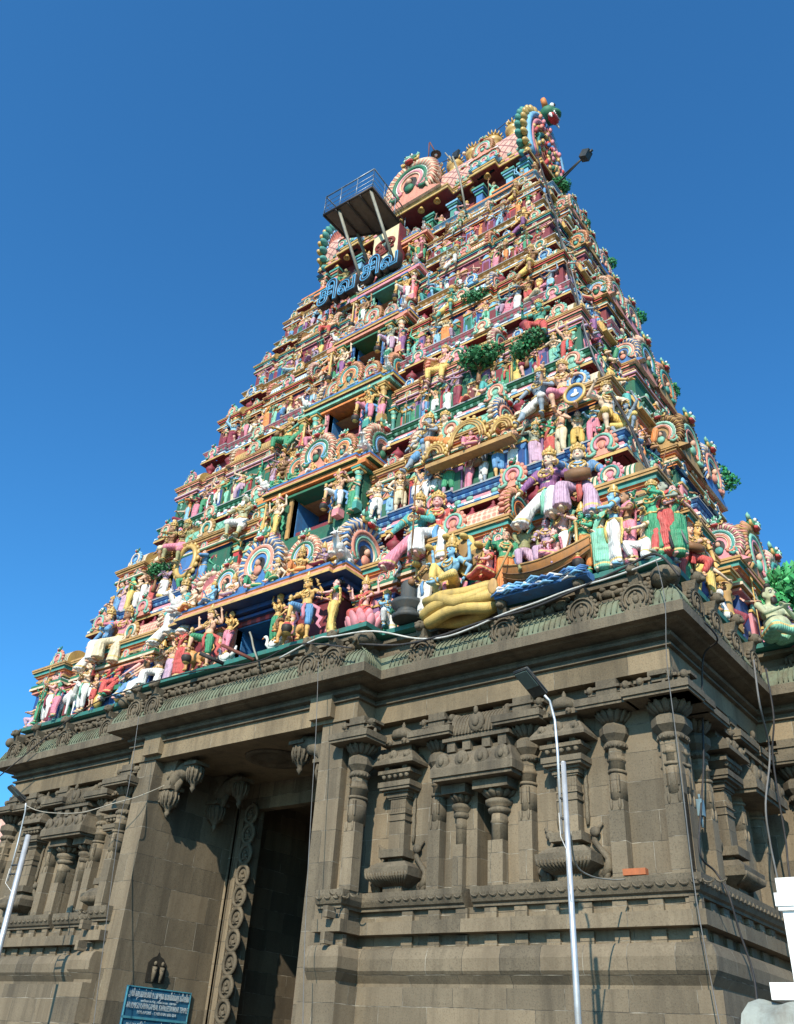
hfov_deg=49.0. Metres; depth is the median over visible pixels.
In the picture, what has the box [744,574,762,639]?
pole
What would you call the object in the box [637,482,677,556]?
woman statue
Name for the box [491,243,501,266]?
woman statue
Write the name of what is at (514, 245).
painted statue
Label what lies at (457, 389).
painted statue
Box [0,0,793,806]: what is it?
sky
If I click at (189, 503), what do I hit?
painted statue
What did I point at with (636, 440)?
tower cable
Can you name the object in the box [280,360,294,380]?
painted statue
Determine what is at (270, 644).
swan statue
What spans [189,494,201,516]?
painted statue
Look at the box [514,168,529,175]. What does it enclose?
painted statue
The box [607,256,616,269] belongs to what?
shrub
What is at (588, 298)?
painted statue
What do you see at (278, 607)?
dancer statue
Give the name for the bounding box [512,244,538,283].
giant statue
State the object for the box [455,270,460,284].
painted statue
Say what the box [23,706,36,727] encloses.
painted statue
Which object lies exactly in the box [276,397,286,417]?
painted statue
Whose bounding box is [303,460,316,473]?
painted statue
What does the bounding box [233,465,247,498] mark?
painted statue
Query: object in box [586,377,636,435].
painted statue
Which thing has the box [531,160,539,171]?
painted statue
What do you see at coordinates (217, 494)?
painted statue
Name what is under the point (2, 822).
building
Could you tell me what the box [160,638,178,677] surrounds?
painted statue
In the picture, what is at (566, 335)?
painted statue
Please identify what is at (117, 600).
painted statue
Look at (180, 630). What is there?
giant statue
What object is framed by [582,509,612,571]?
woman statue
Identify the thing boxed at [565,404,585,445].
painted statue
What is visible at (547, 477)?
giant statue
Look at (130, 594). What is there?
painted statue
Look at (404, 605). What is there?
dark pedestal
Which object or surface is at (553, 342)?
painted statue
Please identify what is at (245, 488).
painted statue
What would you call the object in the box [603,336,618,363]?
giant statue
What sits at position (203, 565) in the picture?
painted statue
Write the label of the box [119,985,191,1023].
temple signboard
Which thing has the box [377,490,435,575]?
giant statue
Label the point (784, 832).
hanging cable
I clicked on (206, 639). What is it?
guardian statue
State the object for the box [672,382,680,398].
plaster tree
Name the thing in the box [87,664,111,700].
painted statue
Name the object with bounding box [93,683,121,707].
gilded throne
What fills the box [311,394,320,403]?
painted statue
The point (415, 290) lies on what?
woman statue
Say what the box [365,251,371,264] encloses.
painted statue
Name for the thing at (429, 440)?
giant statue
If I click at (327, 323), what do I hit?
giant statue
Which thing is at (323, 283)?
painted statue
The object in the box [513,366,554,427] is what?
giant statue
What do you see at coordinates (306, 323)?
painted statue
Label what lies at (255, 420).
painted statue
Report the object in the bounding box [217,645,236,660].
swan statue
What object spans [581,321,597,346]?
painted statue
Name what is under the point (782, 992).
white parapet pier
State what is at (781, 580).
plaster tree
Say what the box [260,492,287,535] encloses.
guardian statue
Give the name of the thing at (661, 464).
painted statue
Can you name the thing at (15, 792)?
street lamp
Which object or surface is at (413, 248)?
guardian statue
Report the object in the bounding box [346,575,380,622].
goddess statue
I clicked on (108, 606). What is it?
painted statue
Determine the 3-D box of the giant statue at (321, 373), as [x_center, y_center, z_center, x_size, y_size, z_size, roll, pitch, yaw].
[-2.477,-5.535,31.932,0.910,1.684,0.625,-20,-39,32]
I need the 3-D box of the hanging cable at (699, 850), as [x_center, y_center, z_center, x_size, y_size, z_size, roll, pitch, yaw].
[5.337,4.870,14.262,0.695,6.192,1.094,-20,-39,32]
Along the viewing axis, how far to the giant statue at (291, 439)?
29.47 m
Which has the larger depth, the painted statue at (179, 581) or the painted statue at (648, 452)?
the painted statue at (179, 581)
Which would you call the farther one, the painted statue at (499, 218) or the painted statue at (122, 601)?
the painted statue at (499, 218)
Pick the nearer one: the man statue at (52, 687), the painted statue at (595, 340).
the painted statue at (595, 340)
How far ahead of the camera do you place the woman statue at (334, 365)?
31.45 m
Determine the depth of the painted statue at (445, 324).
28.63 m
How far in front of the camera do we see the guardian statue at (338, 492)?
24.63 m
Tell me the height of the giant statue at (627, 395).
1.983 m
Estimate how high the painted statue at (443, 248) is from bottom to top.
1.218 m
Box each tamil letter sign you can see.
[316,274,359,310]
[360,250,402,285]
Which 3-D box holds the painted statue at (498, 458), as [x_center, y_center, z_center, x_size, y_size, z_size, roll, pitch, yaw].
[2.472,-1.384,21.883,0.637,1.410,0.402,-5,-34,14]
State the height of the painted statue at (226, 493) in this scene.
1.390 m
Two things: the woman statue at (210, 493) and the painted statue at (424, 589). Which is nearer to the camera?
the painted statue at (424, 589)
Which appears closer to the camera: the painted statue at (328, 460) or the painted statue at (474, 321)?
the painted statue at (328, 460)
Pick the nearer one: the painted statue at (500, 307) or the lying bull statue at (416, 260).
the painted statue at (500, 307)
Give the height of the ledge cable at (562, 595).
0.618 m
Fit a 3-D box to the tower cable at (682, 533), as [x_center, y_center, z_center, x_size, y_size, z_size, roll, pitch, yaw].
[5.202,-5.838,24.164,0.330,19.455,6.886,8,-33,-7]
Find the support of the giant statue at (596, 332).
attached to the temple tower
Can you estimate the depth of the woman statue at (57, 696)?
26.73 m
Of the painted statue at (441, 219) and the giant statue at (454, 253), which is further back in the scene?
the painted statue at (441, 219)
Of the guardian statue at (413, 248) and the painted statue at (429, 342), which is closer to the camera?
the painted statue at (429, 342)
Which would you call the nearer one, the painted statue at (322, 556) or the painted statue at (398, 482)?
the painted statue at (322, 556)
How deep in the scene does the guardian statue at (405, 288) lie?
32.02 m
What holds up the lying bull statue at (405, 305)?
on the temple tower
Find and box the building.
[0,819,4,840]
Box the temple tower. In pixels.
[0,97,793,1023]
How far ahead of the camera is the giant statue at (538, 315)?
24.90 m
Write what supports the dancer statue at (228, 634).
on the temple tower
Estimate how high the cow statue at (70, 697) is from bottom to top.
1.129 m
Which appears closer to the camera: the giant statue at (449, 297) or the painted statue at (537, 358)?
the painted statue at (537, 358)
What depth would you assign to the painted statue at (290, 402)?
32.36 m
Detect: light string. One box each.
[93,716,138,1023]
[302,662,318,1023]
[438,115,514,166]
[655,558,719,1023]
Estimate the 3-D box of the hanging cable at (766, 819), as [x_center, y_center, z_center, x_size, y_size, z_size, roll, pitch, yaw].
[6.954,5.428,16.193,0.288,5.417,1.075,-10,-35,21]
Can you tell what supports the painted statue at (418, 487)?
on the temple tower
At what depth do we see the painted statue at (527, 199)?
31.28 m
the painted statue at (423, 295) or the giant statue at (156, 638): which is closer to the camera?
the giant statue at (156, 638)
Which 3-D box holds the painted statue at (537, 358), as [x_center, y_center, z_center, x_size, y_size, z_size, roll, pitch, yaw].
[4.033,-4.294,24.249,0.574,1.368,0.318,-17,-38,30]
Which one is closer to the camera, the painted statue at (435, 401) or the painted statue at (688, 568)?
the painted statue at (688, 568)
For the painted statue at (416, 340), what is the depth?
29.31 m
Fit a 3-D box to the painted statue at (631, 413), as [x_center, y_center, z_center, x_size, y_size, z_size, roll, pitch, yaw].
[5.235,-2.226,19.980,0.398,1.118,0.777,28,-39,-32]
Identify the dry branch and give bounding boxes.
[249,632,258,660]
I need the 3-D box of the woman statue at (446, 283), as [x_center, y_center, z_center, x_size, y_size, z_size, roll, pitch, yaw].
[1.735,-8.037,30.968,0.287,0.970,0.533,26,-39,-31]
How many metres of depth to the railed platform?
36.28 m
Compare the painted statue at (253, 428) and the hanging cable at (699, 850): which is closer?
the hanging cable at (699, 850)
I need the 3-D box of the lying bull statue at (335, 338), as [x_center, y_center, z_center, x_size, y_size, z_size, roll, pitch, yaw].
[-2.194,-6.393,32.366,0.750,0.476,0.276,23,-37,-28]
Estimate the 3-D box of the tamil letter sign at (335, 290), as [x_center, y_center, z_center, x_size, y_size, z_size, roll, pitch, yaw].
[-2.347,-8.972,35.058,2.041,1.336,0.339,-20,-39,32]
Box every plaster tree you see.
[145,562,171,592]
[456,340,504,384]
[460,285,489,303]
[508,326,548,368]
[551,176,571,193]
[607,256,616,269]
[636,307,646,324]
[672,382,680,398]
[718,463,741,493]
[758,560,793,624]
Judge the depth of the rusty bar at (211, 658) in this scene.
20.99 m
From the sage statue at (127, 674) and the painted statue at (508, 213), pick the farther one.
the painted statue at (508, 213)
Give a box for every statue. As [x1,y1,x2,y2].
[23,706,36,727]
[30,678,50,723]
[35,666,57,723]
[48,682,65,717]
[57,678,82,718]
[72,606,116,672]
[73,663,93,712]
[86,674,99,707]
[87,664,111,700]
[91,605,136,665]
[98,652,124,695]
[100,595,114,612]
[111,663,140,698]
[113,578,125,609]
[118,580,130,610]
[122,659,149,696]
[123,577,137,609]
[132,578,143,605]
[136,639,167,684]
[138,573,152,601]
[143,520,178,573]
[144,575,153,599]
[146,577,191,647]
[156,579,172,597]
[158,565,172,593]
[159,518,194,564]
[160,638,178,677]
[162,588,188,613]
[169,602,189,638]
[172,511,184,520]
[172,632,197,675]
[175,563,191,590]
[177,588,198,611]
[181,603,223,666]
[182,644,214,670]
[184,495,193,519]
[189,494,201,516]
[197,549,208,579]
[198,580,217,605]
[199,487,208,512]
[203,482,213,511]
[208,554,216,570]
[211,472,227,503]
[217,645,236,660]
[219,573,238,596]
[220,477,229,503]
[220,611,238,656]
[222,428,228,443]
[223,494,253,538]
[226,415,242,443]
[230,476,238,499]
[232,425,241,440]
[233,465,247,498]
[241,565,261,588]
[242,411,250,435]
[242,473,255,494]
[247,414,259,434]
[248,419,262,433]
[255,459,262,484]
[255,475,269,492]
[257,512,270,530]
[258,369,268,383]
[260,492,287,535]
[262,403,270,425]
[262,557,286,582]
[262,636,281,648]
[266,447,278,480]
[269,417,298,453]
[269,472,282,487]
[269,594,286,640]
[270,395,279,422]
[271,364,277,378]
[271,617,313,644]
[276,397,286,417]
[277,453,288,467]
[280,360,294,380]
[281,571,324,637]
[282,408,306,448]
[285,396,292,413]
[286,544,310,573]
[287,441,298,460]
[287,467,299,479]
[288,323,296,334]
[288,400,301,412]
[293,348,301,366]
[295,428,311,446]
[298,396,310,409]
[298,415,326,449]
[302,311,310,329]
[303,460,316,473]
[304,347,318,362]
[306,384,318,400]
[309,541,328,566]
[310,311,315,325]
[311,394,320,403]
[314,345,338,379]
[316,311,323,322]
[316,334,323,352]
[316,578,344,631]
[317,314,335,335]
[319,468,350,513]
[320,274,325,288]
[323,335,332,348]
[323,454,336,464]
[324,362,336,376]
[325,343,352,382]
[328,527,353,563]
[329,331,338,343]
[329,384,337,395]
[331,302,336,313]
[337,268,350,280]
[340,444,353,458]
[346,477,359,514]
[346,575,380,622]
[347,377,357,386]
[348,293,372,326]
[349,310,358,322]
[351,384,379,425]
[355,322,363,329]
[357,431,372,452]
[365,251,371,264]
[366,365,377,377]
[366,481,387,517]
[374,319,398,356]
[377,392,389,423]
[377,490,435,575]
[377,588,394,628]
[380,479,395,514]
[382,355,392,371]
[387,470,409,510]
[392,271,416,303]
[398,326,408,353]
[399,404,407,425]
[399,411,438,473]
[400,295,408,308]
[402,460,423,506]
[405,390,415,421]
[406,235,425,262]
[408,477,449,566]
[408,559,432,617]
[409,325,426,354]
[410,278,420,302]
[412,253,418,263]
[415,466,432,496]
[416,336,432,349]
[416,380,431,417]
[419,287,432,308]
[420,242,427,262]
[421,344,452,383]
[421,410,450,457]
[426,378,439,410]
[426,471,444,491]
[426,533,471,590]
[427,274,444,295]
[427,325,441,343]
[432,284,458,319]
[434,213,445,223]
[435,315,452,339]
[441,242,464,271]
[441,467,454,491]
[442,239,448,251]
[442,277,448,288]
[442,369,454,407]
[444,375,463,405]
[449,211,466,234]
[449,323,460,337]
[454,200,469,214]
[455,236,465,243]
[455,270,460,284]
[458,264,474,283]
[459,385,477,402]
[459,430,480,448]
[463,311,473,331]
[464,458,475,486]
[466,540,496,580]
[467,267,479,275]
[467,309,479,327]
[469,370,486,395]
[473,452,491,480]
[476,221,484,234]
[477,301,490,318]
[477,367,496,393]
[483,435,504,475]
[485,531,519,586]
[486,289,507,316]
[487,172,498,196]
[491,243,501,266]
[493,203,504,225]
[493,358,510,383]
[497,292,513,313]
[499,238,510,260]
[500,429,521,465]
[502,205,512,219]
[503,180,520,205]
[506,337,521,380]
[507,283,522,307]
[509,202,533,236]
[510,198,521,214]
[510,445,575,533]
[512,239,520,255]
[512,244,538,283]
[512,528,540,571]
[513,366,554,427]
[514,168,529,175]
[516,346,537,376]
[517,275,534,297]
[518,227,532,251]
[519,298,550,338]
[520,420,544,463]
[523,278,546,302]
[525,195,531,206]
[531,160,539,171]
[531,340,542,366]
[531,515,554,562]
[532,229,542,241]
[536,420,555,449]
[538,261,558,289]
[538,527,562,558]
[539,358,579,412]
[545,332,560,361]
[550,442,607,518]
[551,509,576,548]
[553,318,576,359]
[553,410,570,453]
[564,241,574,251]
[565,259,576,282]
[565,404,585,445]
[567,251,580,284]
[568,501,593,572]
[573,280,592,303]
[580,284,591,294]
[580,284,592,295]
[580,303,603,349]
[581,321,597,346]
[581,410,600,439]
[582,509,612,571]
[585,484,624,567]
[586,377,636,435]
[591,335,606,361]
[594,304,599,318]
[594,406,643,444]
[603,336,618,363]
[603,355,625,386]
[605,370,639,430]
[609,390,637,430]
[610,492,638,565]
[620,510,655,561]
[630,479,664,556]
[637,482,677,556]
[638,427,650,455]
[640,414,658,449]
[644,445,662,461]
[650,449,669,471]
[661,485,690,557]
[664,459,678,483]
[673,557,680,563]
[678,522,713,576]
[678,559,691,577]
[686,513,719,592]
[705,581,729,618]
[712,566,732,620]
[731,594,748,628]
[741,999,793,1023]
[754,583,793,645]
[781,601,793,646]
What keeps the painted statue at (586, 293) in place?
on the temple tower
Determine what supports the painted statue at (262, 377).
on the temple tower
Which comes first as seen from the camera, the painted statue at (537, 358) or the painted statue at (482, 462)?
the painted statue at (482, 462)
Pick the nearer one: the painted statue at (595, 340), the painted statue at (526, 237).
the painted statue at (595, 340)
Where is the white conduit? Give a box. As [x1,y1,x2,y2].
[279,558,661,658]
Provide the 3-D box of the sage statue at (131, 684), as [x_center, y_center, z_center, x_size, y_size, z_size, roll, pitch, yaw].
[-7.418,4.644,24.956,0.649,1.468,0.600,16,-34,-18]
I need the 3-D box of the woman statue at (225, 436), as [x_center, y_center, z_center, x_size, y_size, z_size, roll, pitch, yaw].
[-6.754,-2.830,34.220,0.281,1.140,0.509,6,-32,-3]
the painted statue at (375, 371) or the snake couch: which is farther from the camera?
the painted statue at (375, 371)
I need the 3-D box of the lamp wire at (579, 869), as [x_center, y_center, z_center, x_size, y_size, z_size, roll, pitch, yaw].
[2.892,5.150,12.658,0.149,0.362,2.803,-12,-36,24]
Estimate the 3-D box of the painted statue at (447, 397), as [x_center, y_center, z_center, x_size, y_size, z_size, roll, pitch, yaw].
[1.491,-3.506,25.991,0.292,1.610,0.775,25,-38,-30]
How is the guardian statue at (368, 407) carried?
on the temple tower
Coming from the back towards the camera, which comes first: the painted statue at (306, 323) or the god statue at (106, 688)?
the painted statue at (306, 323)
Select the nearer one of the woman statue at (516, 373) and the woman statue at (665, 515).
the woman statue at (665, 515)
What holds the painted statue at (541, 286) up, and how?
on the temple tower
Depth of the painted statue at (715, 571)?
18.82 m
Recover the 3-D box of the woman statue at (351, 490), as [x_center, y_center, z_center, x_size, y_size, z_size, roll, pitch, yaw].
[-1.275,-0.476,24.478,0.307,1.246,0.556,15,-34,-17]
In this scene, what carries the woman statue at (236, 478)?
on the temple tower
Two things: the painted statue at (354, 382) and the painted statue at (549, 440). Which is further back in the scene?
the painted statue at (354, 382)
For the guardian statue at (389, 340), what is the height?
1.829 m
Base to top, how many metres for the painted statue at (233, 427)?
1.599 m
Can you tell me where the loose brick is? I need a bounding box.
[622,868,648,875]
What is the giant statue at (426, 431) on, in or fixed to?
attached to the temple tower
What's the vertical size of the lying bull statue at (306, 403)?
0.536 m
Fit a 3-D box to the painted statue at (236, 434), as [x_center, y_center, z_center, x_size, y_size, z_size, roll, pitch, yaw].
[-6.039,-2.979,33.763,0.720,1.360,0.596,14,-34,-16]
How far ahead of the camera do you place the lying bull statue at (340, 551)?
21.07 m
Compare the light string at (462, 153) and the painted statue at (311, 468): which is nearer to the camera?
the painted statue at (311, 468)
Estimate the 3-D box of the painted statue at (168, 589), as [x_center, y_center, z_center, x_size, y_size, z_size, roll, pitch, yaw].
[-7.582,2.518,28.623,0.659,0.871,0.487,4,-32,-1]
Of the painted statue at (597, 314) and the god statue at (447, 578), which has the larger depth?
the painted statue at (597, 314)
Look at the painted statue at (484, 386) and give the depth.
24.82 m
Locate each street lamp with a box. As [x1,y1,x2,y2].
[0,784,30,956]
[513,666,581,1023]
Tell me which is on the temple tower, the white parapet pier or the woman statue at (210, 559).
the woman statue at (210, 559)
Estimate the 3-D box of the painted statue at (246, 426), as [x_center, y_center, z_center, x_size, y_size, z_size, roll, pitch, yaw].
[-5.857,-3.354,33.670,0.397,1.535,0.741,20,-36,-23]
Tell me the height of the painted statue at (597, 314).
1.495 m
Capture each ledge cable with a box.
[0,643,351,775]
[359,553,680,645]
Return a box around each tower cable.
[537,156,674,548]
[544,192,687,543]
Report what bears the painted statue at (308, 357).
on the temple tower
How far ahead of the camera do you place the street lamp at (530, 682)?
11.68 m
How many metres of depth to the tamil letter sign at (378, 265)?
33.68 m
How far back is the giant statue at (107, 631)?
26.75 m
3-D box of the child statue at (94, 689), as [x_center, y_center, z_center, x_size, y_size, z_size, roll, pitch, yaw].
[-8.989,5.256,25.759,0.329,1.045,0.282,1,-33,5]
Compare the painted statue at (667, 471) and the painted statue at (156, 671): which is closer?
the painted statue at (667, 471)
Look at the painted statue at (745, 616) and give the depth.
19.27 m
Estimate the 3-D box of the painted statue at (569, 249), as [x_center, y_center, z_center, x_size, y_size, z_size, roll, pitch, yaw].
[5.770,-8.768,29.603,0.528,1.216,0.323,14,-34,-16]
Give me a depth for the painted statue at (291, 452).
29.46 m
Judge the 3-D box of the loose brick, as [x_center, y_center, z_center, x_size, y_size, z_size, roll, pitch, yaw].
[3.820,5.769,13.957,0.378,0.099,0.135,-18,-38,30]
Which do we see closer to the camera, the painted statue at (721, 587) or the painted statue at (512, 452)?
the painted statue at (721, 587)
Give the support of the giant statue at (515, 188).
attached to the temple tower
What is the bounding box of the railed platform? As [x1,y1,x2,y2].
[323,168,405,284]
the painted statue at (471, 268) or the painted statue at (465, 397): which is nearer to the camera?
the painted statue at (465, 397)
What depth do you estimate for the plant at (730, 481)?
26.55 m
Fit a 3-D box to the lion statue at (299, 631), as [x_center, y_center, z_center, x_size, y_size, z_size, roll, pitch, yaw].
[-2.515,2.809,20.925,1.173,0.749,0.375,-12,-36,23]
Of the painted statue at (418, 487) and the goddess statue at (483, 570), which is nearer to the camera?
the goddess statue at (483, 570)
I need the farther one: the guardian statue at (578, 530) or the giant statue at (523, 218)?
the giant statue at (523, 218)
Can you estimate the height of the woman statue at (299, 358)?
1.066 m
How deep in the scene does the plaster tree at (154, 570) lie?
28.99 m
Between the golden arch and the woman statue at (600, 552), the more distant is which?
the golden arch
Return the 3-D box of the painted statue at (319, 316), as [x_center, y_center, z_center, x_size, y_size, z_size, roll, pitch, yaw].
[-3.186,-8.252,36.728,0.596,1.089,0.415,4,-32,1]
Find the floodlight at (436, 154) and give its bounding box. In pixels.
[428,142,440,158]
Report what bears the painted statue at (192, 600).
on the temple tower
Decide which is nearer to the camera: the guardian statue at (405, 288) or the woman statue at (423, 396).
the woman statue at (423, 396)
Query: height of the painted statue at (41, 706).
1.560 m
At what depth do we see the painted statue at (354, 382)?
28.77 m
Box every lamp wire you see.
[24,785,164,813]
[570,831,624,880]
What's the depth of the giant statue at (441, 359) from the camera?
26.56 m
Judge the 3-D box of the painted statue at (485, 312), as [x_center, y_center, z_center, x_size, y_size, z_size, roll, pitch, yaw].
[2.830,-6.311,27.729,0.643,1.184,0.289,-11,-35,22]
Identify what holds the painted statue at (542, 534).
in the wooden boat
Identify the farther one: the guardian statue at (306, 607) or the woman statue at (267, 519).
the woman statue at (267, 519)
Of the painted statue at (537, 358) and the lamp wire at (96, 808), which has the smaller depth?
the lamp wire at (96, 808)
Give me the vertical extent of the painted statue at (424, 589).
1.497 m
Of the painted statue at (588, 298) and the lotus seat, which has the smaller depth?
the lotus seat
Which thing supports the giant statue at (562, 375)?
attached to the temple tower
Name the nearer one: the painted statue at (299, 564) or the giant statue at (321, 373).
the painted statue at (299, 564)
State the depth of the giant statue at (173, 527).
29.75 m
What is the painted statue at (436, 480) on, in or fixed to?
on the temple tower
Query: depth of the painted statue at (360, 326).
31.81 m
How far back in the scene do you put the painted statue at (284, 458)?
29.60 m
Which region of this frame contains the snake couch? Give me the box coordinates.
[412,533,498,629]
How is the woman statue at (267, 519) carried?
on the temple tower
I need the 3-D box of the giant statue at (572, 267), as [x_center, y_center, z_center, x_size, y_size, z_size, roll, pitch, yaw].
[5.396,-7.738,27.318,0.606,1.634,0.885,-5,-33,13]
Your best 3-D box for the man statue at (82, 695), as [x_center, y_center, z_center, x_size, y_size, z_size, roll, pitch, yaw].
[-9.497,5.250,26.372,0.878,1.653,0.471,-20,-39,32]
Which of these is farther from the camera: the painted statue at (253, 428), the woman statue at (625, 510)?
the painted statue at (253, 428)
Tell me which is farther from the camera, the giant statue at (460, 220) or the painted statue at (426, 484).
the giant statue at (460, 220)
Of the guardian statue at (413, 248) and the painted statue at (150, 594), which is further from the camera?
the guardian statue at (413, 248)
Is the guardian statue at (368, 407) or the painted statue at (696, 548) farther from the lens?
the guardian statue at (368, 407)
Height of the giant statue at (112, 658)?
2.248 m
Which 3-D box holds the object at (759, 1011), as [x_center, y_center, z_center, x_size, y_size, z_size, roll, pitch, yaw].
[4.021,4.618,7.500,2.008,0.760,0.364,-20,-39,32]
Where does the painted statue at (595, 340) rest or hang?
on the temple tower
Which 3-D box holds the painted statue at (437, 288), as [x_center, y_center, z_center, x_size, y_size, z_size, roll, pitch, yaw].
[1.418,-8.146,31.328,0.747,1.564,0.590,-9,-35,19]
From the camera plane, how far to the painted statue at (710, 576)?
18.05 m
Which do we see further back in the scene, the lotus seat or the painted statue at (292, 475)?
the painted statue at (292, 475)
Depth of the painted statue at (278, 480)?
27.17 m
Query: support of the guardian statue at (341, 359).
on the temple tower
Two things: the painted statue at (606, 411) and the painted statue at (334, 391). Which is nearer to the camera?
the painted statue at (606, 411)
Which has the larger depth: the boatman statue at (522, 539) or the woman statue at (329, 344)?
the woman statue at (329, 344)
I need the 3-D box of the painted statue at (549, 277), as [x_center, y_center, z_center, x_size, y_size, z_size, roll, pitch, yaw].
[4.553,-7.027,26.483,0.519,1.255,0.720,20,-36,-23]
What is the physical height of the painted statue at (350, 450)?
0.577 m
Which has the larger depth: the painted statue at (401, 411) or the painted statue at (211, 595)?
the painted statue at (401, 411)
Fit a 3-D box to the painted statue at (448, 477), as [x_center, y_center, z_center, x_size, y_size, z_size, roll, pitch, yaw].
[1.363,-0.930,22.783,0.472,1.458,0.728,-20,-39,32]
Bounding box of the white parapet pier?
[769,877,793,1002]
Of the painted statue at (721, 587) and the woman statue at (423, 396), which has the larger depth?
the woman statue at (423, 396)
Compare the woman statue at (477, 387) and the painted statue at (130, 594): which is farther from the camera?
the painted statue at (130, 594)
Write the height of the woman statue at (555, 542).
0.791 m
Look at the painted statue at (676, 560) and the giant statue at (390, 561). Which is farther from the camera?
the giant statue at (390, 561)
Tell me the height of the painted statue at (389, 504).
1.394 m
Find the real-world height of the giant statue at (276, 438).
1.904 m
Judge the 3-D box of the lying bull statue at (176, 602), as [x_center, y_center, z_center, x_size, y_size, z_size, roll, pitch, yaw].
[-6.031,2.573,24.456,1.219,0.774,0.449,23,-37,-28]
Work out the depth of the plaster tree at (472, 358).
25.21 m
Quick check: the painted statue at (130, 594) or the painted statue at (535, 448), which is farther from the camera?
the painted statue at (130, 594)
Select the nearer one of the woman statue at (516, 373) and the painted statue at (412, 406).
the woman statue at (516, 373)
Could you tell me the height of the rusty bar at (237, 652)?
0.430 m
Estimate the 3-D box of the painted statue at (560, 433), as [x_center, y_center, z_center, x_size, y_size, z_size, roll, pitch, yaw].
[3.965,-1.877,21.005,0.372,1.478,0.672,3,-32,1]
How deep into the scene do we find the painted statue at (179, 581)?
28.02 m
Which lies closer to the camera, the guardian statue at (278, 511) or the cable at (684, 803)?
the cable at (684, 803)
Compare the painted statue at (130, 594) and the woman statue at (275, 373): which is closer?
the painted statue at (130, 594)
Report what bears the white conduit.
attached to the temple tower
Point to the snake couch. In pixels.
(459, 607)
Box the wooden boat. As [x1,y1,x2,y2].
[488,522,594,605]
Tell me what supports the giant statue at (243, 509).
attached to the temple tower
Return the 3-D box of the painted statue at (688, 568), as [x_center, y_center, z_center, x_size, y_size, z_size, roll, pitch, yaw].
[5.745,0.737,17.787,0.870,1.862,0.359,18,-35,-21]
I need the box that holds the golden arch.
[421,413,517,473]
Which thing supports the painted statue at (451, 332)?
on the temple tower
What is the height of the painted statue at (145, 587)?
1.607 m
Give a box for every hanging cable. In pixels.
[698,621,757,998]
[753,659,777,877]
[765,668,790,876]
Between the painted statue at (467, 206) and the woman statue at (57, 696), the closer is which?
the woman statue at (57, 696)
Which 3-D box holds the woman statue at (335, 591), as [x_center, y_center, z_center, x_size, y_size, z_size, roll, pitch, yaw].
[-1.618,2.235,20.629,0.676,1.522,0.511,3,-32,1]
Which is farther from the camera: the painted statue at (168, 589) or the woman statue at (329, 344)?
the woman statue at (329, 344)
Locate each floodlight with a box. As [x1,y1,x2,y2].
[428,142,440,158]
[445,149,465,208]
[556,148,592,184]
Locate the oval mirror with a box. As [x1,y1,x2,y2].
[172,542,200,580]
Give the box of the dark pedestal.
[391,579,420,625]
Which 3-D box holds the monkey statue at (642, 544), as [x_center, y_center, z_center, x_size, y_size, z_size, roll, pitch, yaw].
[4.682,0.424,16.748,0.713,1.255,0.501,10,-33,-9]
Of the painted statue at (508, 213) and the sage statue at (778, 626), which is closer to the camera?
the sage statue at (778, 626)
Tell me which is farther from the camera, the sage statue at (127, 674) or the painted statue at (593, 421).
the sage statue at (127, 674)
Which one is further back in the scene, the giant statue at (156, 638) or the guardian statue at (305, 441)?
the guardian statue at (305, 441)
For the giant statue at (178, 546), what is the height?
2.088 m
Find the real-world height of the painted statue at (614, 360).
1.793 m
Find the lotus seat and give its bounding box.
[345,607,382,630]
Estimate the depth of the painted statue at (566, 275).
26.56 m
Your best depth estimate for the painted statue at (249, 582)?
22.81 m
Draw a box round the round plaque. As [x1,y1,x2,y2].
[563,382,585,404]
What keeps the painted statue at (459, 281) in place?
on the temple tower
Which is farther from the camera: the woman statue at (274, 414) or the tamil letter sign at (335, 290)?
the tamil letter sign at (335, 290)
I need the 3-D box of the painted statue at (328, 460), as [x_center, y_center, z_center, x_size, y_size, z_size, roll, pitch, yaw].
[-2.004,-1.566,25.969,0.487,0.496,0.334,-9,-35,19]
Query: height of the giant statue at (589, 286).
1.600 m
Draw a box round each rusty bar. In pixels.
[199,651,223,665]
[221,644,253,660]
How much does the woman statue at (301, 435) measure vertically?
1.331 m
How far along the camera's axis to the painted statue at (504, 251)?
29.68 m
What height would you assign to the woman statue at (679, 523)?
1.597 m
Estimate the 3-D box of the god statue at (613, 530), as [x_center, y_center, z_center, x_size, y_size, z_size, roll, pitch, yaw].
[4.232,0.170,17.222,0.800,2.044,0.833,22,-37,-26]
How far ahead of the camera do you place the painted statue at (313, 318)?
36.87 m
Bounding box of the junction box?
[696,794,705,827]

